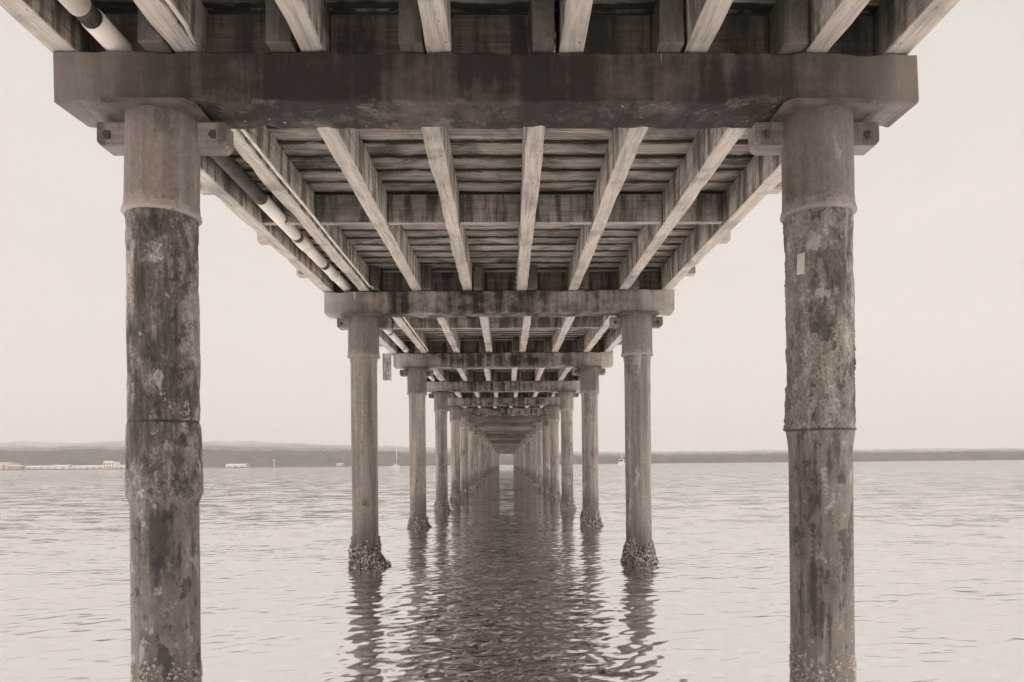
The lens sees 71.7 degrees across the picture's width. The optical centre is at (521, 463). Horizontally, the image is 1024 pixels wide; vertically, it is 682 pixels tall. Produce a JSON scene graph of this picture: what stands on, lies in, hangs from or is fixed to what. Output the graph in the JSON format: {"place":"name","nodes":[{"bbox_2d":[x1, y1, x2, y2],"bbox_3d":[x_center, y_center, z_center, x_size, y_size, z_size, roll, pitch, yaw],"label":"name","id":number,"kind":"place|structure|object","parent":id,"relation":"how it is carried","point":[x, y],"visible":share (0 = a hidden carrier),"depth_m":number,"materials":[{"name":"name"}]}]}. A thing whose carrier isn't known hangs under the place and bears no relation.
{"place":"outdoors","nodes":[
{"label":"outdoors","id":0,"kind":"place"},
{"bbox_2d":[0,462,19,469],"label":"warehouse","id":1,"kind":"structure","parent":0,"point":[4,465],"depth_m":537.13,"materials":[{"name":"white paint"}]},
{"bbox_2d":[8,465,27,468],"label":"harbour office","id":2,"kind":"structure","parent":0,"point":[16,467],"depth_m":534.36,"materials":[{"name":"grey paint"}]},
{"bbox_2d":[25,465,51,468],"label":"warehouse","id":3,"kind":"structure","parent":0,"point":[37,467],"depth_m":535.63,"materials":[{"name":"white paint"}]},
{"bbox_2d":[71,465,102,468],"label":"warehouse","id":4,"kind":"structure","parent":0,"point":[87,467],"depth_m":537.41,"materials":[{"name":"white paint"}]},
{"bbox_2d":[4,466,351,469],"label":"shore","id":5,"kind":"structure","parent":0,"point":[203,467],"depth_m":549.76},
{"bbox_2d":[51,465,73,468],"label":"warehouse","id":6,"kind":"structure","parent":5,"relation":"on","point":[60,466],"depth_m":534.05,"materials":[{"name":"white paint"}]},
{"bbox_2d":[103,461,119,468],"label":"building","id":7,"kind":"structure","parent":5,"relation":"on","point":[108,464],"depth_m":536.71,"materials":[{"name":"white paint"}]},
{"bbox_2d":[226,464,248,466],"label":"warehouse","id":8,"kind":"structure","parent":5,"relation":"on","point":[237,465],"depth_m":547.71,"materials":[{"name":"white paint"}]},
{"bbox_2d":[0,460,1023,681],"bbox_3d":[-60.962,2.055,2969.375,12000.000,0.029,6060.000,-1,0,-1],"label":"water","id":9,"kind":"structure","parent":0,"point":[506,573],"depth_m":8.94,"materials":[{"name":"grey liquid"}]},
{"bbox_2d":[120,105,203,681],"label":"pillar","id":10,"kind":"structure","parent":9,"relation":"in","point":[163,478],"depth_m":4.12,"materials":[{"name":"concrete"}]},
{"bbox_2d":[53,51,918,155],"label":"cross beam","id":11,"kind":"structure","parent":10,"relation":"on","point":[219,96],"depth_m":4.18,"materials":[{"name":"wood"}]},
{"bbox_2d":[347,315,391,568],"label":"pillar","id":12,"kind":"structure","parent":9,"relation":"in","point":[365,545],"depth_m":10.17,"materials":[{"name":"concrete"}]},
{"bbox_2d":[324,289,674,329],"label":"cross beam","id":13,"kind":"structure","parent":12,"relation":"on","point":[341,308],"depth_m":10.23,"materials":[{"name":"wood"}]},
{"bbox_2d":[0,0,959,415],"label":"pier deck","id":14,"kind":"structure","parent":13,"relation":"on","point":[536,208],"depth_m":6.42,"materials":[{"name":"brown wood"}]},
{"bbox_2d":[58,0,434,381],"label":"utility pipe","id":15,"kind":"object","parent":14,"relation":"attached to","point":[99,26],"visible":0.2,"depth_m":6.11,"materials":[{"name":"plastic"}]},
{"bbox_2d":[165,0,466,407],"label":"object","id":16,"kind":"object","parent":14,"relation":"attached to","point":[177,13],"visible":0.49,"depth_m":6.05,"materials":[{"name":"metal"}]},
{"bbox_2d":[393,352,612,376],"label":"cross beam","id":17,"kind":"structure","parent":14,"relation":"attached to","point":[577,361],"depth_m":16.28,"materials":[{"name":"grey concrete"}]},
{"bbox_2d":[383,352,390,380],"bbox_3d":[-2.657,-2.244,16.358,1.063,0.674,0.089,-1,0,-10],"label":"hanging board","id":18,"kind":"object","parent":17,"relation":"hanging from","point":[386,366],"visible":0.91,"depth_m":16.25,"materials":[{"name":"brown wood"}]},
{"bbox_2d":[391,445,399,467],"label":"sailboat","id":19,"kind":"object","parent":9,"relation":"on","point":[396,466],"visible":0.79,"depth_m":298.40,"materials":[{"name":"white paint"}]},
{"bbox_2d":[407,368,431,528],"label":"pillar","id":20,"kind":"structure","parent":9,"relation":"in","point":[417,394],"depth_m":16.23,"materials":[{"name":"concrete"}]},
{"bbox_2d":[433,393,450,510],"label":"pillar","id":21,"kind":"structure","parent":9,"relation":"in","point":[441,503],"depth_m":22.28,"materials":[{"name":"concrete"}]},
{"bbox_2d":[427,380,579,398],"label":"cross beam","id":22,"kind":"structure","parent":21,"relation":"on","point":[452,387],"depth_m":22.33,"materials":[{"name":"concrete"}]},
{"bbox_2d":[449,407,461,500],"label":"pillar","id":23,"kind":"structure","parent":9,"relation":"in","point":[455,421],"depth_m":28.34,"materials":[{"name":"concrete"}]},
{"bbox_2d":[460,416,470,493],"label":"pillar","id":24,"kind":"structure","parent":9,"relation":"in","point":[464,427],"depth_m":34.39,"materials":[{"name":"concrete"}]},
{"bbox_2d":[461,408,548,418],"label":"cross beam","id":25,"kind":"structure","parent":24,"relation":"on","point":[470,413],"depth_m":34.44,"materials":[{"name":"wood"}]},
{"bbox_2d":[468,422,475,489],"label":"pillar","id":26,"kind":"structure","parent":9,"relation":"in","point":[471,483],"depth_m":40.44,"materials":[{"name":"concrete"}]},
{"bbox_2d":[474,427,479,485],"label":"pillar","id":27,"kind":"structure","parent":9,"relation":"in","point":[476,481],"depth_m":46.49,"materials":[{"name":"concrete"}]},
{"bbox_2d":[474,421,535,429],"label":"cross beam","id":28,"kind":"structure","parent":27,"relation":"on","point":[479,425],"depth_m":46.55,"materials":[{"name":"concrete"}]},
{"bbox_2d":[478,431,481,483],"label":"pillar","id":29,"kind":"structure","parent":9,"relation":"in","point":[479,457],"depth_m":52.55,"materials":[{"name":"concrete"}]},
{"bbox_2d":[481,434,484,481],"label":"pillar","id":30,"kind":"structure","parent":9,"relation":"in","point":[482,457],"depth_m":58.61,"materials":[{"name":"concrete"}]},
{"bbox_2d":[481,430,528,435],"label":"cross beam","id":31,"kind":"structure","parent":30,"relation":"on","point":[505,432],"depth_m":58.67,"materials":[{"name":"wood"}]},
{"bbox_2d":[484,437,486,479],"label":"pillar","id":32,"kind":"structure","parent":9,"relation":"in","point":[485,476],"depth_m":64.65,"materials":[{"name":"concrete"}]},
{"bbox_2d":[484,433,525,437],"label":"cross beam","id":33,"kind":"structure","parent":32,"relation":"on","point":[516,434],"depth_m":64.71,"materials":[{"name":"concrete"}]},
{"bbox_2d":[486,439,488,477],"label":"pillar","id":34,"kind":"structure","parent":9,"relation":"in","point":[487,475],"depth_m":70.75,"materials":[{"name":"concrete"}]},
{"bbox_2d":[486,436,523,439],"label":"cross beam","id":35,"kind":"structure","parent":34,"relation":"on","point":[505,437],"depth_m":70.77,"materials":[{"name":"concrete"}]},
{"bbox_2d":[488,440,489,476],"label":"pillar","id":36,"kind":"structure","parent":9,"relation":"in","point":[488,458],"depth_m":76.78,"materials":[{"name":"concrete"}]},
{"bbox_2d":[489,442,490,475],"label":"pillar","id":37,"kind":"structure","parent":9,"relation":"in","point":[489,458],"depth_m":82.83,"materials":[{"name":"concrete"}]},
{"bbox_2d":[490,443,492,474],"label":"pillar","id":38,"kind":"structure","parent":9,"relation":"in","point":[491,458],"depth_m":88.94,"materials":[{"name":"concrete"}]},
{"bbox_2d":[521,442,522,475],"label":"pillar","id":39,"kind":"structure","parent":9,"relation":"in","point":[521,459],"depth_m":82.92,"materials":[{"name":"concrete"}]},
{"bbox_2d":[491,440,520,442],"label":"cross beam","id":40,"kind":"structure","parent":39,"relation":"on","point":[505,441],"depth_m":82.88,"materials":[{"name":"concrete"}]},
{"bbox_2d":[522,440,523,476],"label":"pillar","id":41,"kind":"structure","parent":9,"relation":"in","point":[523,456],"depth_m":76.86,"materials":[{"name":"concrete"}]},
{"bbox_2d":[489,438,521,441],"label":"cross beam","id":42,"kind":"structure","parent":41,"relation":"on","point":[505,439],"depth_m":76.82,"materials":[{"name":"concrete"}]},
{"bbox_2d":[523,438,525,477],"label":"pillar","id":43,"kind":"structure","parent":9,"relation":"in","point":[524,460],"depth_m":70.82,"materials":[{"name":"concrete"}]},
{"bbox_2d":[525,436,527,478],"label":"pillar","id":44,"kind":"structure","parent":9,"relation":"in","point":[526,475],"depth_m":64.76,"materials":[{"name":"concrete"}]},
{"bbox_2d":[527,434,529,480],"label":"pillar","id":45,"kind":"structure","parent":9,"relation":"in","point":[528,450],"depth_m":58.70,"materials":[{"name":"concrete"}]},
{"bbox_2d":[529,431,532,482],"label":"pillar","id":46,"kind":"structure","parent":9,"relation":"in","point":[531,457],"depth_m":52.63,"materials":[{"name":"concrete"}]},
{"bbox_2d":[478,426,531,432],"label":"cross beam","id":47,"kind":"structure","parent":46,"relation":"on","point":[483,429],"depth_m":52.60,"materials":[{"name":"wood"}]},
{"bbox_2d":[532,427,537,485],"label":"pillar","id":48,"kind":"structure","parent":9,"relation":"in","point":[535,473],"depth_m":46.57,"materials":[{"name":"concrete"}]},
{"bbox_2d":[536,422,542,488],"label":"pillar","id":49,"kind":"structure","parent":9,"relation":"in","point":[539,484],"depth_m":40.52,"materials":[{"name":"concrete"}]},
{"bbox_2d":[469,416,540,424],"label":"cross beam","id":50,"kind":"structure","parent":49,"relation":"on","point":[474,419],"depth_m":40.49,"materials":[{"name":"concrete"}]},
{"bbox_2d":[541,415,549,492],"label":"pillar","id":51,"kind":"structure","parent":9,"relation":"in","point":[545,488],"depth_m":34.48,"materials":[{"name":"concrete"}]},
{"bbox_2d":[548,406,561,499],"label":"pillar","id":52,"kind":"structure","parent":9,"relation":"in","point":[554,420],"depth_m":28.42,"materials":[{"name":"concrete"}]},
{"bbox_2d":[448,397,559,410],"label":"cross beam","id":53,"kind":"structure","parent":52,"relation":"on","point":[546,402],"depth_m":28.38,"materials":[{"name":"concrete"}]},
{"bbox_2d":[559,392,575,509],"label":"pillar","id":54,"kind":"structure","parent":9,"relation":"in","point":[566,410],"depth_m":22.36,"materials":[{"name":"concrete"}]},
{"bbox_2d":[579,367,603,526],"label":"pillar","id":55,"kind":"structure","parent":9,"relation":"in","point":[589,392],"depth_m":16.31,"materials":[{"name":"concrete"}]},
{"bbox_2d":[618,454,624,465],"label":"motor boat","id":56,"kind":"object","parent":9,"relation":"on","point":[621,462],"visible":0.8,"depth_m":299.88,"materials":[{"name":"white paint"}]},
{"bbox_2d":[620,313,658,563],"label":"pillar","id":57,"kind":"structure","parent":9,"relation":"in","point":[637,355],"depth_m":10.26,"materials":[{"name":"concrete"}]},
{"bbox_2d":[780,105,857,681],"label":"pillar","id":58,"kind":"structure","parent":9,"relation":"in","point":[819,208],"depth_m":4.21,"materials":[{"name":"concrete"}]},
{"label":"pillar","id":59,"kind":"object","parent":9,"relation":"in","visible":0},
{"bbox_2d":[492,442,519,444],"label":"cross beam","id":60,"kind":"structure","parent":59,"relation":"on","point":[505,442],"depth_m":88.93,"materials":[{"name":"wood"}]},
{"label":"pillar","id":61,"kind":"object","parent":9,"relation":"in","visible":0},
{"bbox_2d":[493,443,518,445],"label":"cross beam","id":62,"kind":"structure","parent":61,"relation":"on","point":[505,443],"depth_m":94.99,"materials":[{"name":"concrete"}]},
{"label":"pillar","id":63,"kind":"object","parent":9,"relation":"in","visible":0},
{"bbox_2d":[494,444,517,446],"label":"cross beam","id":64,"kind":"structure","parent":63,"relation":"on","point":[504,444],"depth_m":101.04,"materials":[{"name":"concrete"}]},
{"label":"pillar","id":65,"kind":"object","parent":9,"relation":"in","visible":0},
{"bbox_2d":[494,445,517,447],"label":"cross beam","id":66,"kind":"structure","parent":65,"relation":"on","point":[506,446],"depth_m":107.11,"materials":[{"name":"wood"}]},
{"bbox_2d":[0,448,1023,466],"bbox_3d":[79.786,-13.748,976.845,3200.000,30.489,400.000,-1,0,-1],"label":"hills","id":67,"kind":"structure","parent":0,"point":[215,458],"depth_m":855.30,"materials":[{"name":"grey"}]},
{"bbox_2d":[0,443,1023,456],"bbox_3d":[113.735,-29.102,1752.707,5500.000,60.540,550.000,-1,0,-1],"label":"hills","id":68,"kind":"structure","parent":0,"point":[216,448],"depth_m":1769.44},
{"bbox_2d":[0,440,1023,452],"bbox_3d":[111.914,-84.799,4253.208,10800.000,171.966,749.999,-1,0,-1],"label":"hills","id":69,"kind":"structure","parent":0,"point":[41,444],"depth_m":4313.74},
{"bbox_2d":[0,0,1023,451],"label":"sky","id":70,"kind":"structure","parent":0,"point":[938,231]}
]}

